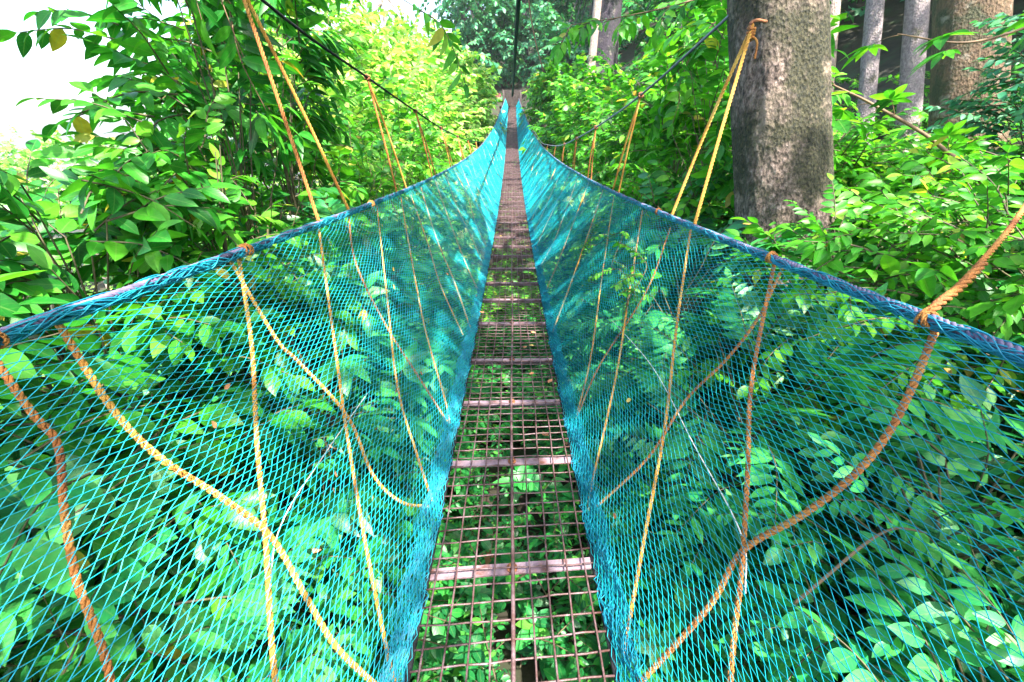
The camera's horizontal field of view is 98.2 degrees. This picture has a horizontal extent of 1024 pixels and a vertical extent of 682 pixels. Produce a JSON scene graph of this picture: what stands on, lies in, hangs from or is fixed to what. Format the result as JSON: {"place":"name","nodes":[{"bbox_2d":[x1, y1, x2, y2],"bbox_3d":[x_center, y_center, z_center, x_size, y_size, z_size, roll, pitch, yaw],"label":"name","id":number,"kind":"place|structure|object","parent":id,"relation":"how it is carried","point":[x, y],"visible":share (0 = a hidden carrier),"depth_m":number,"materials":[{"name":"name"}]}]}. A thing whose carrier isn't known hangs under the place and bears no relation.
{"place":"outdoors","nodes":[
{"label":"outdoors","id":0,"kind":"place"},
{"bbox_2d":[0,0,496,179],"label":"sky","id":1,"kind":"structure","parent":0,"point":[45,73],"materials":[{"name":"white"}]},
{"bbox_2d":[511,0,520,96],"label":"overhead cable","id":2,"kind":"object","parent":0,"point":[517,14],"visible":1,"depth_m":4.62,"materials":[{"name":"metal"}]},
{"bbox_2d":[23,0,1023,681],"bbox_3d":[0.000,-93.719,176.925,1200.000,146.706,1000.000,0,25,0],"label":"ground","id":3,"kind":"structure","parent":0,"point":[851,40],"depth_m":4.72,"materials":[{"name":"plant"}]},
{"bbox_2d":[0,125,188,288],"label":"pale tree","id":4,"kind":"object","parent":3,"relation":"on","point":[18,167],"visible":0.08,"depth_m":35.60,"materials":[{"name":"green plant"}]},
{"bbox_2d":[0,139,292,432],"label":"leafy shrub","id":5,"kind":"object","parent":3,"relation":"on","point":[36,171],"visible":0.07,"depth_m":2.46,"materials":[{"name":"green plant"}]},
{"bbox_2d":[0,167,315,538],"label":"leafy shrub","id":6,"kind":"object","parent":3,"relation":"on","point":[20,213],"visible":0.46,"depth_m":1.78,"materials":[{"name":"green plant"}]},
{"bbox_2d":[0,224,348,681],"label":"leafy shrub","id":7,"kind":"object","parent":3,"relation":"on","point":[10,307],"visible":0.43,"depth_m":1.38,"materials":[{"name":"green plant"}]},
{"bbox_2d":[0,309,359,681],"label":"leaf plant","id":8,"kind":"object","parent":3,"relation":"on","point":[64,588],"visible":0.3,"depth_m":1.27,"materials":[{"name":"plant"}]},
{"bbox_2d":[0,407,380,681],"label":"leaf plant","id":9,"kind":"object","parent":3,"relation":"on","point":[23,613],"visible":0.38,"depth_m":1.35,"materials":[{"name":"plant"}]},
{"bbox_2d":[15,81,365,460],"bbox_3d":[-1.607,-0.276,2.556,1.345,2.131,1.632,0,25,0],"label":"leafy shrub","id":10,"kind":"object","parent":3,"relation":"on","point":[192,140],"visible":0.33,"depth_m":2.34,"materials":[{"name":"green plant"}]},
{"bbox_2d":[0,0,388,427],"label":"leafy shrub","id":11,"kind":"object","parent":3,"relation":"on","point":[161,155],"visible":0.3,"depth_m":2.29,"materials":[{"name":"green plant"}]},
{"bbox_2d":[187,0,295,133],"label":"leafy branch","id":12,"kind":"object","parent":11,"relation":"attached to","point":[213,14],"visible":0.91,"depth_m":2.35,"materials":[{"name":"green plant"}]},
{"bbox_2d":[38,178,388,376],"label":"undergrowth","id":13,"kind":"object","parent":3,"relation":"on","point":[74,270],"visible":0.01,"depth_m":41.97,"materials":[{"name":"green plant"}]},
{"bbox_2d":[77,0,420,336],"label":"leafy shrub","id":14,"kind":"object","parent":3,"relation":"on","point":[313,62],"visible":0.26,"depth_m":3.57,"materials":[{"name":"green plant"}]},
{"bbox_2d":[0,285,507,681],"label":"undergrowth","id":15,"kind":"object","parent":3,"relation":"on","point":[172,571],"visible":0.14,"depth_m":2.27,"materials":[{"name":"green plant"}]},
{"bbox_2d":[83,239,443,573],"bbox_3d":[-1.332,0.287,2.600,1.806,1.590,2.545,0,25,0],"label":"palmate plant","id":16,"kind":"object","parent":3,"relation":"on","point":[279,473],"visible":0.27,"depth_m":2.32,"materials":[{"name":"green plant"}]},
{"bbox_2d":[168,28,435,280],"bbox_3d":[-3.527,-2.385,7.166,4.479,4.889,4.215,0,25,0],"label":"leafy shrub","id":17,"kind":"object","parent":3,"relation":"on","point":[357,99],"visible":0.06,"depth_m":6.77,"materials":[{"name":"green plant"}]},
{"bbox_2d":[175,0,444,180],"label":"pale tree","id":18,"kind":"object","parent":3,"relation":"on","point":[355,22],"visible":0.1,"depth_m":13.72,"materials":[{"name":"green plant"}]},
{"bbox_2d":[175,186,483,432],"bbox_3d":[-1.538,-0.252,3.980,2.276,2.200,3.058,-6,26,-12],"label":"feathery plant","id":19,"kind":"object","parent":3,"relation":"on","point":[323,211],"visible":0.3,"depth_m":3.55,"materials":[{"name":"green plant"}]},
{"bbox_2d":[231,120,462,350],"bbox_3d":[-1.869,-1.210,5.170,2.552,2.868,3.133,0,25,0],"label":"leafy shrub","id":20,"kind":"object","parent":3,"relation":"on","point":[346,172],"visible":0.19,"depth_m":4.83,"materials":[{"name":"green plant"}]},
{"bbox_2d":[300,107,479,301],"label":"leafy shrub","id":21,"kind":"object","parent":3,"relation":"on","point":[372,146],"visible":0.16,"depth_m":6.66,"materials":[{"name":"green plant"}]},
{"bbox_2d":[308,68,485,285],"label":"leafy shrub","id":22,"kind":"object","parent":3,"relation":"on","point":[420,154],"visible":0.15,"depth_m":8.85,"materials":[{"name":"green plant"}]},
{"bbox_2d":[316,50,490,267],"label":"leafy shrub","id":23,"kind":"object","parent":3,"relation":"on","point":[391,69],"visible":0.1,"depth_m":12.34,"materials":[{"name":"green plant"}]},
{"bbox_2d":[309,0,497,148],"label":"pale tree","id":24,"kind":"object","parent":3,"relation":"on","point":[401,39],"visible":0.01,"depth_m":22.16,"materials":[{"name":"green plant"}]},
{"bbox_2d":[324,0,499,111],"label":"pale tree","id":25,"kind":"object","parent":3,"relation":"on","point":[397,15],"visible":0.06,"depth_m":32.60,"materials":[{"name":"green plant"}]},
{"bbox_2d":[362,33,494,232],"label":"leafy shrub","id":26,"kind":"object","parent":3,"relation":"on","point":[457,93],"visible":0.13,"depth_m":17.27,"materials":[{"name":"green plant"}]},
{"bbox_2d":[423,47,507,159],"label":"leafy shrub","id":27,"kind":"object","parent":3,"relation":"on","point":[487,119],"visible":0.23,"depth_m":24.22,"materials":[{"name":"green plant"}]},
{"bbox_2d":[412,0,532,88],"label":"forest tree","id":28,"kind":"object","parent":3,"relation":"on","point":[466,32],"visible":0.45,"depth_m":42.22,"materials":[{"name":"green plant"}]},
{"bbox_2d":[496,89,524,118],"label":"landing platform","id":29,"kind":"structure","parent":3,"relation":"on","point":[511,101],"depth_m":36.15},
{"bbox_2d":[260,0,504,141],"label":"suspension cable","id":30,"kind":"object","parent":29,"relation":"attached to","point":[277,12],"visible":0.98,"depth_m":3.23,"materials":[{"name":"metal"}]},
{"bbox_2d":[242,0,349,220],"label":"hanger rope","id":31,"kind":"object","parent":30,"relation":"hanging from","point":[246,3],"visible":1,"depth_m":2.35,"materials":[{"name":"fabric"}]},
{"bbox_2d":[0,100,504,347],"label":"handrail rope","id":32,"kind":"object","parent":31,"relation":"attached to","point":[59,315],"visible":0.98,"depth_m":1.29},
{"bbox_2d":[0,331,9,348],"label":"rope knot","id":33,"kind":"object","parent":32,"relation":"attached to","point":[5,338],"visible":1,"depth_m":0.91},
{"bbox_2d":[0,360,115,681],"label":"lacing rope","id":34,"kind":"object","parent":32,"relation":"hanging from","point":[98,634],"visible":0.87,"depth_m":0.88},
{"bbox_2d":[55,324,376,681],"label":"lacing rope","id":35,"kind":"object","parent":32,"relation":"hanging from","point":[174,468],"visible":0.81,"depth_m":1.15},
{"bbox_2d":[0,99,507,681],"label":"side net","id":36,"kind":"object","parent":32,"relation":"hanging from","point":[466,343],"visible":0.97,"depth_m":1.47,"materials":[{"name":"fabric"}]},
{"bbox_2d":[411,195,462,334],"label":"lacing rope","id":37,"kind":"object","parent":36,"relation":"attached to","point":[436,271],"visible":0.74,"depth_m":3.81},
{"bbox_2d":[404,107,619,681],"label":"suspended walkway","id":38,"kind":"structure","parent":36,"relation":"attached to","point":[512,568],"depth_m":2.17,"materials":[{"name":"metal"}]},
{"bbox_2d":[212,224,630,518],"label":"fallen leaves","id":39,"kind":"object","parent":38,"relation":"on","point":[214,424],"visible":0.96,"depth_m":2.16,"materials":[{"name":"brown plant"}]},
{"bbox_2d":[237,258,278,681],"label":"lacing rope","id":40,"kind":"object","parent":32,"relation":"hanging from","point":[274,672],"visible":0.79,"depth_m":1.28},
{"bbox_2d":[270,393,367,576],"bbox_3d":[-0.677,0.475,1.588,0.061,0.093,1.032,-1,25,-2],"label":"white cord","id":41,"kind":"object","parent":40,"relation":"attached to","point":[302,487],"visible":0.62,"depth_m":1.46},
{"bbox_2d":[229,261,428,507],"bbox_3d":[-0.739,0.237,1.759,0.751,1.053,0.148,7,26,15],"label":"lacing rope","id":42,"kind":"object","parent":32,"relation":"hanging from","point":[281,346],"visible":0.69,"depth_m":1.76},
{"bbox_2d":[317,228,395,681],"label":"lacing rope","id":43,"kind":"object","parent":32,"relation":"hanging from","point":[375,595],"visible":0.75,"depth_m":1.67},
{"bbox_2d":[348,216,447,420],"bbox_3d":[-0.778,-0.158,2.682,0.161,1.023,1.154,-19,31,-34],"label":"lacing rope","id":44,"kind":"object","parent":32,"relation":"hanging from","point":[412,367],"visible":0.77,"depth_m":2.55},
{"bbox_2d":[376,205,433,500],"bbox_3d":[-0.745,-0.170,2.732,0.085,0.982,2.250,-8,26,-17],"label":"lacing rope","id":45,"kind":"object","parent":32,"relation":"hanging from","point":[410,434],"visible":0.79,"depth_m":2.31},
{"bbox_2d":[400,197,450,422],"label":"lacing rope","id":46,"kind":"object","parent":32,"relation":"hanging from","point":[422,313],"visible":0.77,"depth_m":3.09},
{"bbox_2d":[420,187,470,327],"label":"lacing rope","id":47,"kind":"object","parent":32,"relation":"hanging from","point":[445,260],"visible":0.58,"depth_m":4.28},
{"bbox_2d":[364,74,406,191],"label":"hanger rope","id":48,"kind":"object","parent":30,"relation":"hanging from","point":[368,79],"visible":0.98,"depth_m":3.97,"materials":[{"name":"fabric"}]},
{"bbox_2d":[413,109,435,176],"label":"hanger rope","id":49,"kind":"object","parent":30,"relation":"hanging from","point":[420,128],"visible":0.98,"depth_m":5.78,"materials":[{"name":"fabric"}]},
{"bbox_2d":[468,0,591,87],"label":"forest tree","id":50,"kind":"object","parent":3,"relation":"on","point":[525,45],"visible":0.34,"depth_m":42.88,"materials":[{"name":"green plant"}]},
{"bbox_2d":[312,303,753,681],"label":"undergrowth","id":51,"kind":"object","parent":3,"relation":"on","point":[436,636],"visible":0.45,"depth_m":2.27,"materials":[{"name":"green plant"}]},
{"bbox_2d":[518,50,585,130],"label":"leafy shrub","id":52,"kind":"object","parent":3,"relation":"on","point":[538,86],"visible":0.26,"depth_m":24.70,"materials":[{"name":"green plant"}]},
{"bbox_2d":[511,61,640,211],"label":"leafy shrub","id":53,"kind":"object","parent":3,"relation":"on","point":[551,132],"visible":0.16,"depth_m":17.98,"materials":[{"name":"green plant"}]},
{"bbox_2d":[572,0,601,207],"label":"slender tree","id":54,"kind":"object","parent":3,"relation":"on","point":[594,36],"visible":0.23,"depth_m":17.08,"materials":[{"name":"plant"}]},
{"bbox_2d":[526,0,661,80],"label":"forest tree","id":55,"kind":"object","parent":3,"relation":"on","point":[570,11],"visible":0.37,"depth_m":39.57,"materials":[{"name":"green plant"}]},
{"bbox_2d":[522,48,668,258],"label":"leafy shrub","id":56,"kind":"object","parent":3,"relation":"on","point":[586,104],"visible":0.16,"depth_m":12.44,"materials":[{"name":"green plant"}]},
{"bbox_2d":[586,0,622,184],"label":"dark tree","id":57,"kind":"object","parent":3,"relation":"on","point":[610,8],"visible":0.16,"depth_m":17.52,"materials":[{"name":"grey plant"}]},
{"bbox_2d":[541,64,713,288],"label":"leafy shrub","id":58,"kind":"object","parent":3,"relation":"on","point":[607,148],"visible":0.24,"depth_m":7.91,"materials":[{"name":"green plant"}]},
{"bbox_2d":[583,0,702,76],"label":"forest tree","id":59,"kind":"object","parent":3,"relation":"on","point":[635,5],"visible":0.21,"depth_m":32.26,"materials":[{"name":"green plant"}]},
{"bbox_2d":[564,159,735,356],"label":"leafy shrub","id":60,"kind":"object","parent":3,"relation":"on","point":[723,179],"visible":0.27,"depth_m":4.19,"materials":[{"name":"green plant"}]},
{"bbox_2d":[573,2,730,295],"bbox_3d":[2.149,-2.170,5.765,2.662,3.787,3.104,0,25,0],"label":"leafy shrub","id":61,"kind":"object","parent":3,"relation":"on","point":[633,187],"visible":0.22,"depth_m":5.53,"materials":[{"name":"green plant"}]},
{"bbox_2d":[440,0,903,103],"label":"wood","id":62,"kind":"object","parent":3,"relation":"on","point":[858,11],"visible":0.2,"depth_m":41.62,"materials":[{"name":"green plant"}]},
{"bbox_2d":[370,118,1020,335],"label":"undergrowth","id":63,"kind":"object","parent":3,"relation":"on","point":[515,292],"visible":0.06,"depth_m":12.06,"materials":[{"name":"green plant"}]},
{"bbox_2d":[556,212,854,469],"bbox_3d":[1.325,-0.282,3.488,2.025,1.704,2.636,-15,29,-29],"label":"feathery plant","id":64,"kind":"object","parent":3,"relation":"on","point":[737,225],"visible":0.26,"depth_m":3.25,"materials":[{"name":"green plant"}]},
{"bbox_2d":[590,0,855,242],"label":"leafy shrub","id":65,"kind":"object","parent":3,"relation":"on","point":[700,11],"visible":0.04,"depth_m":6.88,"materials":[{"name":"green plant"}]},
{"bbox_2d":[604,0,889,316],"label":"leafy shrub","id":66,"kind":"object","parent":3,"relation":"on","point":[708,49],"visible":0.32,"depth_m":3.80,"materials":[{"name":"green plant"}]},
{"bbox_2d":[644,21,715,146],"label":"leafy branch","id":67,"kind":"object","parent":66,"relation":"attached to","point":[673,89],"visible":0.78,"depth_m":4.40,"materials":[{"name":"green plant"}]},
{"bbox_2d":[518,211,1023,681],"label":"undergrowth","id":68,"kind":"object","parent":3,"relation":"on","point":[585,645],"visible":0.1,"depth_m":2.18,"materials":[{"name":"green plant"}]},
{"bbox_2d":[727,0,837,359],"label":"mossy tree","id":69,"kind":"object","parent":3,"relation":"on","point":[781,125],"visible":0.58,"depth_m":2.73,"materials":[{"name":"grey plant"}]},
{"bbox_2d":[404,0,469,97],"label":"leafy branch","id":70,"kind":"object","parent":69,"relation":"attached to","point":[437,37],"visible":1,"depth_m":2.91,"materials":[{"name":"green plant"}]},
{"bbox_2d":[546,0,693,69],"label":"leafy branch","id":71,"kind":"object","parent":69,"relation":"attached to","point":[558,52],"visible":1,"depth_m":3.98,"materials":[{"name":"green plant"}]},
{"bbox_2d":[519,15,727,145],"bbox_3d":[0.863,-9.861,18.607,0.275,2.688,35.737,-1,25,-1],"label":"suspension cable","id":72,"kind":"object","parent":69,"relation":"attached to","point":[685,55],"visible":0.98,"depth_m":3.61,"materials":[{"name":"metal"}]},
{"bbox_2d":[572,137,577,169],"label":"hanger rope","id":73,"kind":"object","parent":72,"relation":"hanging from","point":[574,153],"visible":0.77,"depth_m":7.44,"materials":[{"name":"fabric"}]},
{"bbox_2d":[519,101,1023,368],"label":"handrail rope","id":74,"kind":"object","parent":73,"relation":"attached to","point":[1007,350],"visible":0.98,"depth_m":1.30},
{"bbox_2d":[552,191,602,329],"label":"lacing rope","id":75,"kind":"object","parent":74,"relation":"hanging from","point":[578,262],"visible":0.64,"depth_m":4.33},
{"bbox_2d":[575,196,614,417],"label":"lacing rope","id":76,"kind":"object","parent":74,"relation":"hanging from","point":[596,313],"visible":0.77,"depth_m":3.17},
{"bbox_2d":[587,210,642,509],"bbox_3d":[0.706,-0.153,2.778,0.037,0.953,2.356,8,26,16],"label":"lacing rope","id":77,"kind":"object","parent":74,"relation":"hanging from","point":[605,424],"visible":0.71,"depth_m":2.46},
{"bbox_2d":[622,230,691,652],"bbox_3d":[0.718,0.161,2.017,0.036,0.959,1.981,9,27,19],"label":"lacing rope","id":78,"kind":"object","parent":74,"relation":"hanging from","point":[634,591],"visible":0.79,"depth_m":1.76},
{"bbox_2d":[613,322,746,593],"bbox_3d":[0.681,0.243,2.077,0.062,0.079,1.952,0,25,1],"label":"white cord","id":79,"kind":"object","parent":78,"relation":"attached to","point":[705,466],"visible":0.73,"depth_m":1.53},
{"bbox_2d":[596,272,780,506],"bbox_3d":[0.725,0.238,1.815,0.747,0.981,0.075,-9,27,-19],"label":"lacing rope","id":80,"kind":"object","parent":74,"relation":"hanging from","point":[708,377],"visible":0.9,"depth_m":1.82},
{"bbox_2d":[727,265,775,681],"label":"lacing rope","id":81,"kind":"object","parent":74,"relation":"hanging from","point":[743,560],"visible":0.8,"depth_m":1.32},
{"bbox_2d":[516,99,1023,681],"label":"side net","id":82,"kind":"object","parent":74,"relation":"hanging from","point":[556,341],"visible":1,"depth_m":1.46,"materials":[{"name":"fabric"}]},
{"bbox_2d":[569,220,649,342],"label":"climbing vine","id":83,"kind":"object","parent":82,"relation":"attached to","point":[629,278],"visible":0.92,"depth_m":2.92,"materials":[{"name":"green plant"}]},
{"bbox_2d":[576,227,670,418],"bbox_3d":[0.711,-0.144,2.735,0.089,0.939,1.062,21,33,38],"label":"lacing rope","id":84,"kind":"object","parent":82,"relation":"attached to","point":[592,379],"visible":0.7,"depth_m":2.73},
{"bbox_2d":[638,330,938,681],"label":"lacing rope","id":85,"kind":"object","parent":74,"relation":"hanging from","point":[894,422],"visible":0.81,"depth_m":1.14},
{"bbox_2d":[913,203,1023,329],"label":"rope","id":86,"kind":"object","parent":74,"relation":"attached to","point":[935,305],"visible":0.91,"depth_m":1.18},
{"bbox_2d":[587,125,597,179],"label":"hanger rope","id":87,"kind":"object","parent":72,"relation":"hanging from","point":[593,144],"visible":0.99,"depth_m":5.88,"materials":[{"name":"fabric"}]},
{"bbox_2d":[612,92,643,192],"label":"hanger rope","id":88,"kind":"object","parent":72,"relation":"hanging from","point":[636,110],"visible":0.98,"depth_m":4.25,"materials":[{"name":"fabric"}]},
{"bbox_2d":[748,18,767,30],"bbox_3d":[1.408,-1.802,2.540,0.194,0.082,0.026,-19,31,-35],"label":"hook","id":89,"kind":"object","parent":69,"relation":"attached to","point":[751,22],"visible":0.98,"depth_m":2.50,"materials":[{"name":"metal"}]},
{"bbox_2d":[670,23,753,223],"bbox_3d":[1.116,-1.257,2.609,0.257,1.060,0.525,17,30,32],"label":"hanger rope","id":90,"kind":"object","parent":89,"relation":"hanging from","point":[744,46],"visible":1,"depth_m":2.56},
{"bbox_2d":[745,27,757,58],"bbox_3d":[1.362,-1.702,2.532,0.052,0.164,0.075,-14,29,-28],"label":"rope knot","id":91,"kind":"object","parent":89,"relation":"attached to","point":[753,33],"visible":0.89,"depth_m":2.51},
{"bbox_2d":[840,13,1023,73],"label":"leafy branch","id":92,"kind":"object","parent":69,"relation":"attached to","point":[938,42],"visible":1,"depth_m":3.18,"materials":[{"name":"green plant"}]},
{"bbox_2d":[590,69,1023,246],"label":"undergrowth","id":93,"kind":"object","parent":3,"relation":"on","point":[922,115],"visible":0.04,"depth_m":4.65,"materials":[{"name":"green plant"}]},
{"bbox_2d":[649,101,976,266],"bbox_3d":[2.727,-1.254,4.292,2.623,1.878,2.549,15,29,28],"label":"leafy shrub","id":94,"kind":"object","parent":3,"relation":"on","point":[857,160],"visible":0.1,"depth_m":3.71,"materials":[{"name":"green plant"}]},
{"bbox_2d":[604,269,1023,681],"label":"feathery plant","id":95,"kind":"object","parent":3,"relation":"on","point":[921,500],"visible":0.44,"depth_m":1.82,"materials":[{"name":"green plant"}]},
{"bbox_2d":[830,0,840,106],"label":"slender tree","id":96,"kind":"object","parent":3,"relation":"on","point":[835,6],"visible":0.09,"depth_m":9.55,"materials":[{"name":"white plant"}]},
{"bbox_2d":[676,173,1023,454],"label":"leafy shrub","id":97,"kind":"object","parent":3,"relation":"on","point":[925,276],"visible":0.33,"depth_m":1.99,"materials":[{"name":"green plant"}]},
{"bbox_2d":[697,374,1023,681],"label":"leaf plant","id":98,"kind":"object","parent":3,"relation":"on","point":[898,642],"visible":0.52,"depth_m":1.48,"materials":[{"name":"plant"}]},
{"bbox_2d":[697,504,1023,681],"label":"leaf plant","id":99,"kind":"object","parent":3,"relation":"on","point":[992,644],"visible":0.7,"depth_m":1.17,"materials":[{"name":"plant"}]},
{"bbox_2d":[716,150,1023,410],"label":"leafy shrub","id":100,"kind":"object","parent":3,"relation":"on","point":[905,222],"visible":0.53,"depth_m":2.00,"materials":[{"name":"green plant"}]},
{"bbox_2d":[856,0,884,148],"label":"slender tree","id":101,"kind":"object","parent":3,"relation":"on","point":[872,34],"visible":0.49,"depth_m":10.56,"materials":[{"name":"grey plant"}]},
{"bbox_2d":[733,101,1021,213],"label":"leafy shrub","id":102,"kind":"object","parent":3,"relation":"on","point":[972,143],"visible":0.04,"depth_m":3.83,"materials":[{"name":"green plant"}]},
{"bbox_2d":[892,0,930,151],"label":"slender tree","id":103,"kind":"object","parent":3,"relation":"on","point":[916,17],"visible":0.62,"depth_m":10.50,"materials":[{"name":"grey plant"}]},
{"bbox_2d":[831,145,1023,284],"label":"leafy shrub","id":104,"kind":"object","parent":3,"relation":"on","point":[910,164],"visible":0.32,"depth_m":2.93,"materials":[{"name":"green plant"}]},
{"bbox_2d":[927,0,1014,195],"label":"brown tree","id":105,"kind":"object","parent":3,"relation":"on","point":[950,78],"visible":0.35,"depth_m":6.94,"materials":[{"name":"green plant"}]},
{"bbox_2d":[920,10,1023,212],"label":"leafy shrub","id":106,"kind":"object","parent":3,"relation":"on","point":[996,118],"visible":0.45,"depth_m":4.90,"materials":[{"name":"green plant"}]},
{"bbox_2d":[793,527,925,604],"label":"bare twig","id":107,"kind":"object","parent":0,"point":[830,572],"visible":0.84,"depth_m":1.03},
{"bbox_2d":[832,81,992,212],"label":"leafy branch","id":108,"kind":"object","parent":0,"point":[950,129],"visible":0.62,"depth_m":3.09,"materials":[{"name":"green plant"}]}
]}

